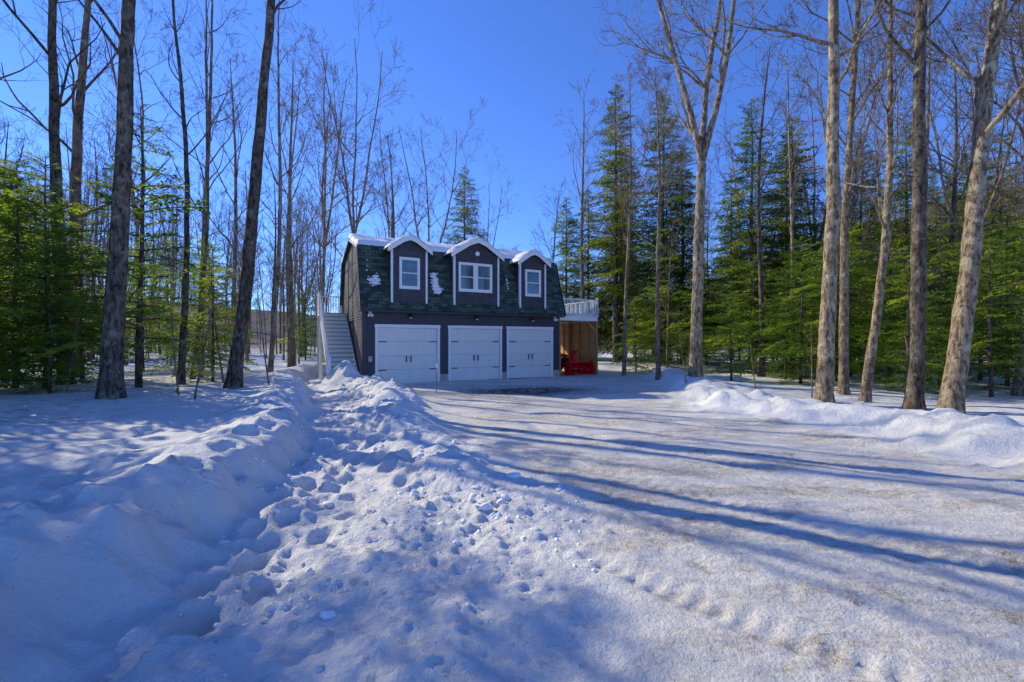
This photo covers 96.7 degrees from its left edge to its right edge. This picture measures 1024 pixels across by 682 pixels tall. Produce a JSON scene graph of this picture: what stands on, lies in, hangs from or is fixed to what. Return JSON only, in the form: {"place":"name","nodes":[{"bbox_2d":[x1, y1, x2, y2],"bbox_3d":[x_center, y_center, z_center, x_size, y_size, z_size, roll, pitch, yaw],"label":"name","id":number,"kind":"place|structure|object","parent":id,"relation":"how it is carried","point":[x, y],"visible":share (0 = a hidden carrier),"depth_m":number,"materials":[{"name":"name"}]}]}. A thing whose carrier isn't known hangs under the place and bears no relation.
{"place":"outdoors","nodes":[
{"label":"outdoors","id":0,"kind":"place"},
{"bbox_2d":[0,185,1023,681],"bbox_3d":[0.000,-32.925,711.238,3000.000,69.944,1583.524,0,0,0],"label":"snowy ground","id":1,"kind":"structure","parent":0,"point":[762,529],"depth_m":4.17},
{"bbox_2d":[0,3,47,376],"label":"bare tree","id":2,"kind":"object","parent":1,"relation":"on","point":[2,77],"visible":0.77,"depth_m":17.02,"materials":[{"name":"brown plant"}]},
{"bbox_2d":[0,258,61,388],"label":"young hemlock tree","id":3,"kind":"object","parent":1,"relation":"on","point":[3,333],"visible":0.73,"depth_m":11.10,"materials":[{"name":"green plant"}]},
{"bbox_2d":[0,156,101,385],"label":"young hemlock tree","id":4,"kind":"object","parent":1,"relation":"on","point":[8,233],"visible":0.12,"depth_m":14.46,"materials":[{"name":"green plant"}]},
{"bbox_2d":[0,202,101,375],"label":"young hemlock tree","id":5,"kind":"object","parent":1,"relation":"on","point":[29,264],"visible":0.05,"depth_m":17.96,"materials":[{"name":"green plant"}]},
{"bbox_2d":[0,230,102,394],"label":"young hemlock tree","id":6,"kind":"object","parent":1,"relation":"on","point":[74,298],"visible":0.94,"depth_m":11.48,"materials":[{"name":"green plant"}]},
{"bbox_2d":[0,0,116,384],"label":"bare tree","id":7,"kind":"object","parent":1,"relation":"on","point":[56,104],"visible":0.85,"depth_m":14.40,"materials":[{"name":"brown plant"}]},
{"bbox_2d":[0,158,125,389],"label":"young hemlock tree","id":8,"kind":"object","parent":1,"relation":"on","point":[16,252],"visible":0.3,"depth_m":13.39,"materials":[{"name":"green plant"}]},
{"bbox_2d":[47,314,81,392],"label":"sapling","id":9,"kind":"object","parent":1,"relation":"on","point":[72,361],"visible":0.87,"depth_m":11.47,"materials":[{"name":"brown plant"}]},
{"bbox_2d":[7,202,136,378],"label":"young hemlock tree","id":10,"kind":"object","parent":1,"relation":"on","point":[98,288],"visible":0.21,"depth_m":16.52,"materials":[{"name":"green plant"}]},
{"bbox_2d":[0,150,153,389],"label":"young hemlock tree","id":11,"kind":"object","parent":1,"relation":"on","point":[36,213],"visible":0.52,"depth_m":12.42,"materials":[{"name":"green plant"}]},
{"bbox_2d":[0,0,189,375],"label":"bare tree","id":12,"kind":"object","parent":1,"relation":"on","point":[77,108],"visible":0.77,"depth_m":17.82,"materials":[{"name":"brown plant"}]},
{"bbox_2d":[78,0,135,399],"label":"bare tree","id":13,"kind":"object","parent":1,"relation":"on","point":[111,383],"visible":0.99,"depth_m":10.76,"materials":[{"name":"brown plant"}]},
{"bbox_2d":[84,272,132,347],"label":"sapling","id":14,"kind":"object","parent":1,"relation":"on","point":[92,277],"visible":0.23,"depth_m":13.79,"materials":[{"name":"brown plant"}]},
{"bbox_2d":[47,0,201,364],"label":"bare tree","id":15,"kind":"object","parent":1,"relation":"on","point":[134,202],"visible":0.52,"depth_m":26.86,"materials":[{"name":"brown plant"}]},
{"bbox_2d":[30,104,223,386],"bbox_3d":[-11.079,-2.766,13.598,4.622,8.546,4.393,0,0,25],"label":"young hemlock tree","id":16,"kind":"object","parent":1,"relation":"on","point":[139,312],"visible":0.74,"depth_m":13.55,"materials":[{"name":"green plant"}]},
{"bbox_2d":[83,242,191,372],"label":"young hemlock tree","id":17,"kind":"object","parent":1,"relation":"on","point":[152,341],"visible":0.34,"depth_m":20.96,"materials":[{"name":"green plant"}]},
{"bbox_2d":[164,306,199,394],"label":"sapling","id":18,"kind":"object","parent":1,"relation":"on","point":[172,325],"visible":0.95,"depth_m":11.92,"materials":[{"name":"brown plant"}]},
{"bbox_2d":[167,330,196,393],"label":"sapling","id":19,"kind":"object","parent":1,"relation":"on","point":[182,361],"visible":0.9,"depth_m":12.30,"materials":[{"name":"brown plant"}]},
{"bbox_2d":[105,0,276,378],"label":"bare tree","id":20,"kind":"object","parent":1,"relation":"on","point":[204,267],"visible":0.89,"depth_m":16.47,"materials":[{"name":"brown plant"}]},
{"bbox_2d":[169,292,216,398],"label":"sapling","id":21,"kind":"object","parent":1,"relation":"on","point":[201,364],"visible":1,"depth_m":11.65,"materials":[{"name":"brown plant"}]},
{"bbox_2d":[135,0,256,383],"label":"bare tree","id":22,"kind":"object","parent":1,"relation":"on","point":[185,294],"visible":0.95,"depth_m":15.13,"materials":[{"name":"brown plant"}]},
{"bbox_2d":[138,0,258,371],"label":"bare tree","id":23,"kind":"object","parent":1,"relation":"on","point":[209,108],"visible":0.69,"depth_m":18.99,"materials":[{"name":"brown plant"}]},
{"bbox_2d":[143,235,253,376],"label":"young hemlock tree","id":24,"kind":"object","parent":1,"relation":"on","point":[197,292],"visible":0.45,"depth_m":17.36,"materials":[{"name":"green plant"}]},
{"bbox_2d":[159,251,259,381],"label":"young hemlock tree","id":25,"kind":"object","parent":1,"relation":"on","point":[213,336],"visible":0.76,"depth_m":15.67,"materials":[{"name":"green plant"}]},
{"bbox_2d":[165,243,259,369],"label":"young hemlock tree","id":26,"kind":"object","parent":1,"relation":"on","point":[233,311],"visible":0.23,"depth_m":20.97,"materials":[{"name":"green plant"}]},
{"bbox_2d":[206,282,232,382],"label":"sapling","id":27,"kind":"object","parent":1,"relation":"on","point":[220,359],"visible":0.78,"depth_m":15.31,"materials":[{"name":"brown plant"}]},
{"bbox_2d":[173,36,286,330],"bbox_3d":[-15.952,-8.002,27.037,5.560,19.007,5.589,0,0,1],"label":"bare tree","id":28,"kind":"object","parent":1,"relation":"on","point":[234,246],"visible":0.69,"depth_m":26.68,"materials":[{"name":"brown plant"}]},
{"bbox_2d":[222,0,310,388],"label":"bare tree","id":29,"kind":"object","parent":1,"relation":"on","point":[234,377],"visible":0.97,"depth_m":13.39,"materials":[{"name":"brown plant"}]},
{"bbox_2d":[253,302,281,384],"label":"sapling","id":30,"kind":"object","parent":1,"relation":"on","point":[263,351],"visible":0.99,"depth_m":13.76,"materials":[{"name":"brown plant"}]},
{"bbox_2d":[223,36,330,365],"bbox_3d":[-13.005,-7.918,25.784,5.560,19.007,5.589,0,0,-18],"label":"bare tree","id":31,"kind":"object","parent":1,"relation":"on","point":[292,328],"visible":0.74,"depth_m":26.06,"materials":[{"name":"brown plant"}]},
{"bbox_2d":[236,0,333,372],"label":"bare tree","id":32,"kind":"object","parent":1,"relation":"on","point":[270,367],"visible":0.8,"depth_m":18.45,"materials":[{"name":"brown plant"}]},
{"bbox_2d":[243,65,328,367],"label":"bare tree","id":33,"kind":"object","parent":1,"relation":"on","point":[287,293],"visible":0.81,"depth_m":23.37,"materials":[{"name":"brown plant"}]},
{"bbox_2d":[269,0,395,362],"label":"bare tree","id":34,"kind":"object","parent":1,"relation":"on","point":[325,228],"visible":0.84,"depth_m":28.60,"materials":[{"name":"brown plant"}]},
{"bbox_2d":[282,0,413,256],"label":"bare tree","id":35,"kind":"object","parent":1,"relation":"on","point":[330,105],"visible":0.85,"depth_m":29.99,"materials":[{"name":"brown plant"}]},
{"bbox_2d":[126,377,598,676],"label":"snow chunks","id":36,"kind":"object","parent":1,"relation":"on","point":[485,506],"visible":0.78,"depth_m":4.87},
{"bbox_2d":[350,116,420,237],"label":"bare tree","id":37,"kind":"object","parent":1,"relation":"on","point":[387,204],"visible":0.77,"depth_m":32.94,"materials":[{"name":"brown plant"}]},
{"bbox_2d":[365,115,423,237],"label":"bare tree","id":38,"kind":"object","parent":1,"relation":"on","point":[394,222],"visible":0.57,"depth_m":40.06,"materials":[{"name":"brown plant"}]},
{"bbox_2d":[362,139,426,237],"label":"bare tree","id":39,"kind":"object","parent":1,"relation":"on","point":[391,206],"visible":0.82,"depth_m":35.88,"materials":[{"name":"brown plant"}]},
{"bbox_2d":[389,96,487,243],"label":"bare tree","id":40,"kind":"object","parent":1,"relation":"on","point":[428,215],"visible":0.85,"depth_m":38.52,"materials":[{"name":"brown plant"}]},
{"bbox_2d":[316,233,597,382],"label":"three car garage","id":41,"kind":"structure","parent":1,"relation":"on","point":[413,308],"depth_m":20.95,"materials":[{"name":"grey"}]},
{"bbox_2d":[375,324,439,382],"bbox_3d":[-4.515,0.575,19.821,2.880,2.570,0.155,0,0,-28],"label":"garage door","id":42,"kind":"structure","parent":41,"relation":"in","point":[403,353],"depth_m":19.80,"materials":[{"name":"white metal"}]},
{"bbox_2d":[448,325,502,380],"bbox_3d":[-1.708,0.575,21.314,2.760,2.570,0.155,0,0,-28],"label":"garage door","id":43,"kind":"structure","parent":41,"relation":"in","point":[474,352],"depth_m":21.29,"materials":[{"name":"white metal"}]},
{"bbox_2d":[506,326,553,378],"bbox_3d":[0.897,0.575,22.699,2.700,2.570,0.155,0,0,-28],"label":"garage door","id":44,"kind":"structure","parent":41,"relation":"in","point":[529,351],"depth_m":22.68,"materials":[{"name":"white metal"}]},
{"bbox_2d":[441,164,485,243],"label":"hemlock tree","id":45,"kind":"object","parent":1,"relation":"on","point":[457,236],"visible":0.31,"depth_m":44.69,"materials":[{"name":"green plant"}]},
{"bbox_2d":[450,141,519,248],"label":"bare tree","id":46,"kind":"object","parent":1,"relation":"on","point":[479,232],"visible":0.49,"depth_m":42.72,"materials":[{"name":"brown plant"}]},
{"bbox_2d":[0,14,1023,378],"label":"distant forest","id":47,"kind":"object","parent":1,"relation":"on","point":[314,288],"visible":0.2,"depth_m":35.64,"materials":[{"name":"green plant"}]},
{"bbox_2d":[530,181,577,282],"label":"bare tree","id":48,"kind":"object","parent":1,"relation":"on","point":[556,219],"visible":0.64,"depth_m":37.77,"materials":[{"name":"brown plant"}]},
{"bbox_2d":[535,70,615,312],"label":"bare tree","id":49,"kind":"object","parent":1,"relation":"on","point":[582,195],"visible":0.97,"depth_m":31.14,"materials":[{"name":"brown plant"}]},
{"bbox_2d":[550,197,602,342],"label":"hemlock tree","id":50,"kind":"object","parent":1,"relation":"on","point":[565,248],"visible":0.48,"depth_m":35.82,"materials":[{"name":"green plant"}]},
{"bbox_2d":[561,349,593,374],"bbox_3d":[2.851,0.836,25.383,1.803,1.920,3.242,0,0,-28],"label":"red tractor with snowblower","id":51,"kind":"object","parent":1,"relation":"on","point":[574,366],"visible":0.44,"depth_m":24.33,"materials":[{"name":"metal"}]},
{"bbox_2d":[562,188,622,355],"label":"hemlock tree","id":52,"kind":"object","parent":1,"relation":"on","point":[590,216],"visible":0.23,"depth_m":36.71,"materials":[{"name":"green plant"}]},
{"bbox_2d":[563,85,656,361],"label":"hemlock tree","id":53,"kind":"object","parent":1,"relation":"on","point":[615,259],"visible":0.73,"depth_m":31.75,"materials":[{"name":"green plant"}]},
{"bbox_2d":[584,141,669,360],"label":"hemlock tree","id":54,"kind":"object","parent":1,"relation":"on","point":[608,324],"visible":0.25,"depth_m":34.73,"materials":[{"name":"green plant"}]},
{"bbox_2d":[605,297,663,372],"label":"young hemlock tree","id":55,"kind":"object","parent":1,"relation":"on","point":[635,352],"visible":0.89,"depth_m":26.39,"materials":[{"name":"green plant"}]},
{"bbox_2d":[600,61,695,375],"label":"bare tree","id":56,"kind":"object","parent":1,"relation":"on","point":[624,373],"visible":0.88,"depth_m":23.92,"materials":[{"name":"brown plant"}]},
{"bbox_2d":[627,268,689,365],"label":"young hemlock tree","id":57,"kind":"object","parent":1,"relation":"on","point":[661,313],"visible":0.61,"depth_m":26.93,"materials":[{"name":"green plant"}]},
{"bbox_2d":[610,86,714,363],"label":"hemlock tree","id":58,"kind":"object","parent":1,"relation":"on","point":[663,248],"visible":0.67,"depth_m":29.25,"materials":[{"name":"green plant"}]},
{"bbox_2d":[605,36,719,379],"bbox_3d":[6.489,-5.764,20.735,4.610,15.213,4.519,0,0,0],"label":"bare tree","id":59,"kind":"object","parent":1,"relation":"on","point":[657,331],"visible":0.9,"depth_m":20.38,"materials":[{"name":"brown plant"}]},
{"bbox_2d":[593,0,767,376],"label":"bare tree","id":60,"kind":"object","parent":1,"relation":"on","point":[702,141],"visible":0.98,"depth_m":16.91,"materials":[{"name":"brown plant"}]},
{"bbox_2d":[671,322,691,382],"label":"sapling","id":61,"kind":"object","parent":1,"relation":"on","point":[684,373],"visible":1,"depth_m":16.15,"materials":[{"name":"brown plant"}]},
{"bbox_2d":[637,145,736,364],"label":"hemlock tree","id":62,"kind":"object","parent":1,"relation":"on","point":[681,281],"visible":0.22,"depth_m":30.48,"materials":[{"name":"green plant"}]},
{"bbox_2d":[660,272,732,369],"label":"young hemlock tree","id":63,"kind":"object","parent":1,"relation":"on","point":[707,337],"visible":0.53,"depth_m":24.48,"materials":[{"name":"green plant"}]},
{"bbox_2d":[655,37,750,238],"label":"bare tree","id":64,"kind":"object","parent":1,"relation":"on","point":[713,85],"visible":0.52,"depth_m":21.66,"materials":[{"name":"brown plant"}]},
{"bbox_2d":[702,281,765,380],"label":"young hemlock tree","id":65,"kind":"object","parent":1,"relation":"on","point":[728,337],"visible":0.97,"depth_m":18.44,"materials":[{"name":"green plant"}]},
{"bbox_2d":[702,254,792,374],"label":"young hemlock tree","id":66,"kind":"object","parent":1,"relation":"on","point":[754,312],"visible":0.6,"depth_m":22.41,"materials":[{"name":"green plant"}]},
{"bbox_2d":[748,341,765,389],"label":"sapling","id":67,"kind":"object","parent":1,"relation":"on","point":[754,372],"visible":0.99,"depth_m":14.20,"materials":[{"name":"brown plant"}]},
{"bbox_2d":[702,98,813,369],"bbox_3d":[13.539,-6.045,26.074,6.426,15.589,5.694,0,0,-20],"label":"hemlock tree","id":68,"kind":"object","parent":1,"relation":"on","point":[751,231],"visible":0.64,"depth_m":25.83,"materials":[{"name":"green plant"}]},
{"bbox_2d":[707,13,825,376],"bbox_3d":[12.113,-6.425,20.698,4.808,16.387,5.429,0,0,-18],"label":"bare tree","id":69,"kind":"object","parent":1,"relation":"on","point":[761,369],"visible":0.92,"depth_m":20.88,"materials":[{"name":"brown plant"}]},
{"bbox_2d":[726,16,827,374],"bbox_3d":[13.948,-7.004,23.380,5.087,17.719,4.844,0,0,-32],"label":"bare tree","id":70,"kind":"object","parent":1,"relation":"on","point":[791,211],"visible":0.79,"depth_m":23.05,"materials":[{"name":"brown plant"}]},
{"bbox_2d":[741,131,823,362],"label":"hemlock tree","id":71,"kind":"object","parent":1,"relation":"on","point":[783,201],"visible":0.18,"depth_m":28.88,"materials":[{"name":"green plant"}]},
{"bbox_2d":[753,266,817,379],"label":"young hemlock tree","id":72,"kind":"object","parent":1,"relation":"on","point":[782,310],"visible":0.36,"depth_m":19.57,"materials":[{"name":"green plant"}]},
{"bbox_2d":[743,236,862,384],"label":"young hemlock tree","id":73,"kind":"object","parent":1,"relation":"on","point":[793,323],"visible":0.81,"depth_m":17.21,"materials":[{"name":"green plant"}]},
{"bbox_2d":[798,321,817,397],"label":"sapling","id":74,"kind":"object","parent":1,"relation":"on","point":[811,380],"visible":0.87,"depth_m":13.62,"materials":[{"name":"brown plant"}]},
{"bbox_2d":[701,0,916,402],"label":"bare tree","id":75,"kind":"object","parent":1,"relation":"on","point":[824,382],"visible":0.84,"depth_m":12.01,"materials":[{"name":"brown plant"}]},
{"bbox_2d":[771,227,901,381],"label":"young hemlock tree","id":76,"kind":"object","parent":1,"relation":"on","point":[858,306],"visible":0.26,"depth_m":18.13,"materials":[{"name":"green plant"}]},
{"bbox_2d":[737,0,950,410],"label":"bare tree","id":77,"kind":"object","parent":1,"relation":"on","point":[914,395],"visible":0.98,"depth_m":10.97,"materials":[{"name":"brown plant"}]},
{"bbox_2d":[796,242,894,355],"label":"young hemlock tree","id":78,"kind":"object","parent":1,"relation":"on","point":[855,297],"visible":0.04,"depth_m":24.32,"materials":[{"name":"green plant"}]},
{"bbox_2d":[791,220,906,376],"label":"young hemlock tree","id":79,"kind":"object","parent":1,"relation":"on","point":[871,279],"visible":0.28,"depth_m":21.13,"materials":[{"name":"green plant"}]},
{"bbox_2d":[755,0,961,394],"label":"bare tree","id":80,"kind":"object","parent":1,"relation":"on","point":[843,387],"visible":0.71,"depth_m":14.02,"materials":[{"name":"brown plant"}]},
{"bbox_2d":[783,18,936,366],"bbox_3d":[17.683,-8.399,23.732,6.070,20.347,7.606,0,0,-9],"label":"bare tree","id":81,"kind":"object","parent":1,"relation":"on","point":[857,188],"visible":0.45,"depth_m":23.57,"materials":[{"name":"brown plant"}]},
{"bbox_2d":[754,0,969,402],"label":"bare tree","id":82,"kind":"object","parent":1,"relation":"on","point":[884,215],"visible":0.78,"depth_m":12.42,"materials":[{"name":"brown plant"}]},
{"bbox_2d":[821,125,908,365],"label":"hemlock tree","id":83,"kind":"object","parent":1,"relation":"on","point":[872,223],"visible":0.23,"depth_m":27.63,"materials":[{"name":"green plant"}]},
{"bbox_2d":[835,242,947,383],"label":"young hemlock tree","id":84,"kind":"object","parent":1,"relation":"on","point":[874,275],"visible":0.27,"depth_m":17.50,"materials":[{"name":"green plant"}]},
{"bbox_2d":[901,328,908,383],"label":"sapling","id":85,"kind":"object","parent":1,"relation":"on","point":[907,348],"visible":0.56,"depth_m":12.30,"materials":[{"name":"brown plant"}]},
{"bbox_2d":[869,231,954,369],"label":"young hemlock tree","id":86,"kind":"object","parent":1,"relation":"on","point":[901,244],"visible":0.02,"depth_m":25.94,"materials":[{"name":"green plant"}]},
{"bbox_2d":[856,124,977,361],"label":"hemlock tree","id":87,"kind":"object","parent":1,"relation":"on","point":[905,196],"visible":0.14,"depth_m":29.79,"materials":[{"name":"green plant"}]},
{"bbox_2d":[849,248,987,394],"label":"young hemlock tree","id":88,"kind":"object","parent":1,"relation":"on","point":[901,298],"visible":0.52,"depth_m":15.12,"materials":[{"name":"green plant"}]},
{"bbox_2d":[875,292,970,395],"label":"young hemlock tree","id":89,"kind":"object","parent":1,"relation":"on","point":[929,368],"visible":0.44,"depth_m":13.53,"materials":[{"name":"green plant"}]},
{"bbox_2d":[850,0,1023,413],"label":"bare tree","id":90,"kind":"object","parent":1,"relation":"on","point":[954,380],"visible":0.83,"depth_m":10.39,"materials":[{"name":"brown plant"}]},
{"bbox_2d":[883,210,1011,386],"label":"young hemlock tree","id":91,"kind":"object","parent":1,"relation":"on","point":[948,271],"visible":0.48,"depth_m":16.40,"materials":[{"name":"green plant"}]},
{"bbox_2d":[882,209,1020,368],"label":"young hemlock tree","id":92,"kind":"object","parent":1,"relation":"on","point":[937,251],"visible":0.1,"depth_m":21.94,"materials":[{"name":"green plant"}]},
{"bbox_2d":[883,0,1022,382],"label":"bare tree","id":93,"kind":"object","parent":1,"relation":"on","point":[928,84],"visible":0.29,"depth_m":17.82,"materials":[{"name":"brown plant"}]},
{"bbox_2d":[892,14,1023,375],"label":"bare tree","id":94,"kind":"object","parent":1,"relation":"on","point":[950,211],"visible":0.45,"depth_m":21.30,"materials":[{"name":"brown plant"}]},
{"bbox_2d":[893,0,1023,203],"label":"bare tree","id":95,"kind":"object","parent":1,"relation":"on","point":[1015,72],"visible":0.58,"depth_m":13.21,"materials":[{"name":"brown plant"}]},
{"bbox_2d":[899,0,1023,395],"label":"bare tree","id":96,"kind":"object","parent":1,"relation":"on","point":[1017,389],"visible":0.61,"depth_m":14.40,"materials":[{"name":"brown plant"}]},
{"bbox_2d":[928,147,1021,359],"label":"hemlock tree","id":97,"kind":"object","parent":1,"relation":"on","point":[960,191],"visible":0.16,"depth_m":23.95,"materials":[{"name":"green plant"}]},
{"bbox_2d":[929,215,1023,385],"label":"young hemlock tree","id":98,"kind":"object","parent":1,"relation":"on","point":[1006,301],"visible":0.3,"depth_m":17.00,"materials":[{"name":"green plant"}]},
{"bbox_2d":[929,211,1023,379],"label":"young hemlock tree","id":99,"kind":"object","parent":1,"relation":"on","point":[979,360],"visible":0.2,"depth_m":18.71,"materials":[{"name":"green plant"}]},
{"bbox_2d":[933,211,1023,388],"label":"young hemlock tree","id":100,"kind":"object","parent":1,"relation":"on","point":[1020,250],"visible":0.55,"depth_m":15.38,"materials":[{"name":"green plant"}]},
{"bbox_2d":[934,231,1023,396],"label":"young hemlock tree","id":101,"kind":"object","parent":1,"relation":"on","point":[989,341],"visible":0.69,"depth_m":13.84,"materials":[{"name":"green plant"}]},
{"bbox_2d":[947,1,1023,199],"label":"bare tree","id":102,"kind":"object","parent":1,"relation":"on","point":[1017,60],"visible":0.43,"depth_m":15.34,"materials":[{"name":"brown plant"}]},
{"bbox_2d":[956,135,1023,366],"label":"hemlock tree","id":103,"kind":"object","parent":1,"relation":"on","point":[1010,205],"visible":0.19,"depth_m":26.81,"materials":[{"name":"green plant"}]},
{"bbox_2d":[989,77,1022,167],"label":"bare tree","id":104,"kind":"object","parent":1,"relation":"on","point":[1009,128],"visible":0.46,"depth_m":18.26,"materials":[{"name":"brown plant"}]},
{"bbox_2d":[0,0,1023,314],"label":"sky","id":105,"kind":"structure","parent":0,"point":[521,57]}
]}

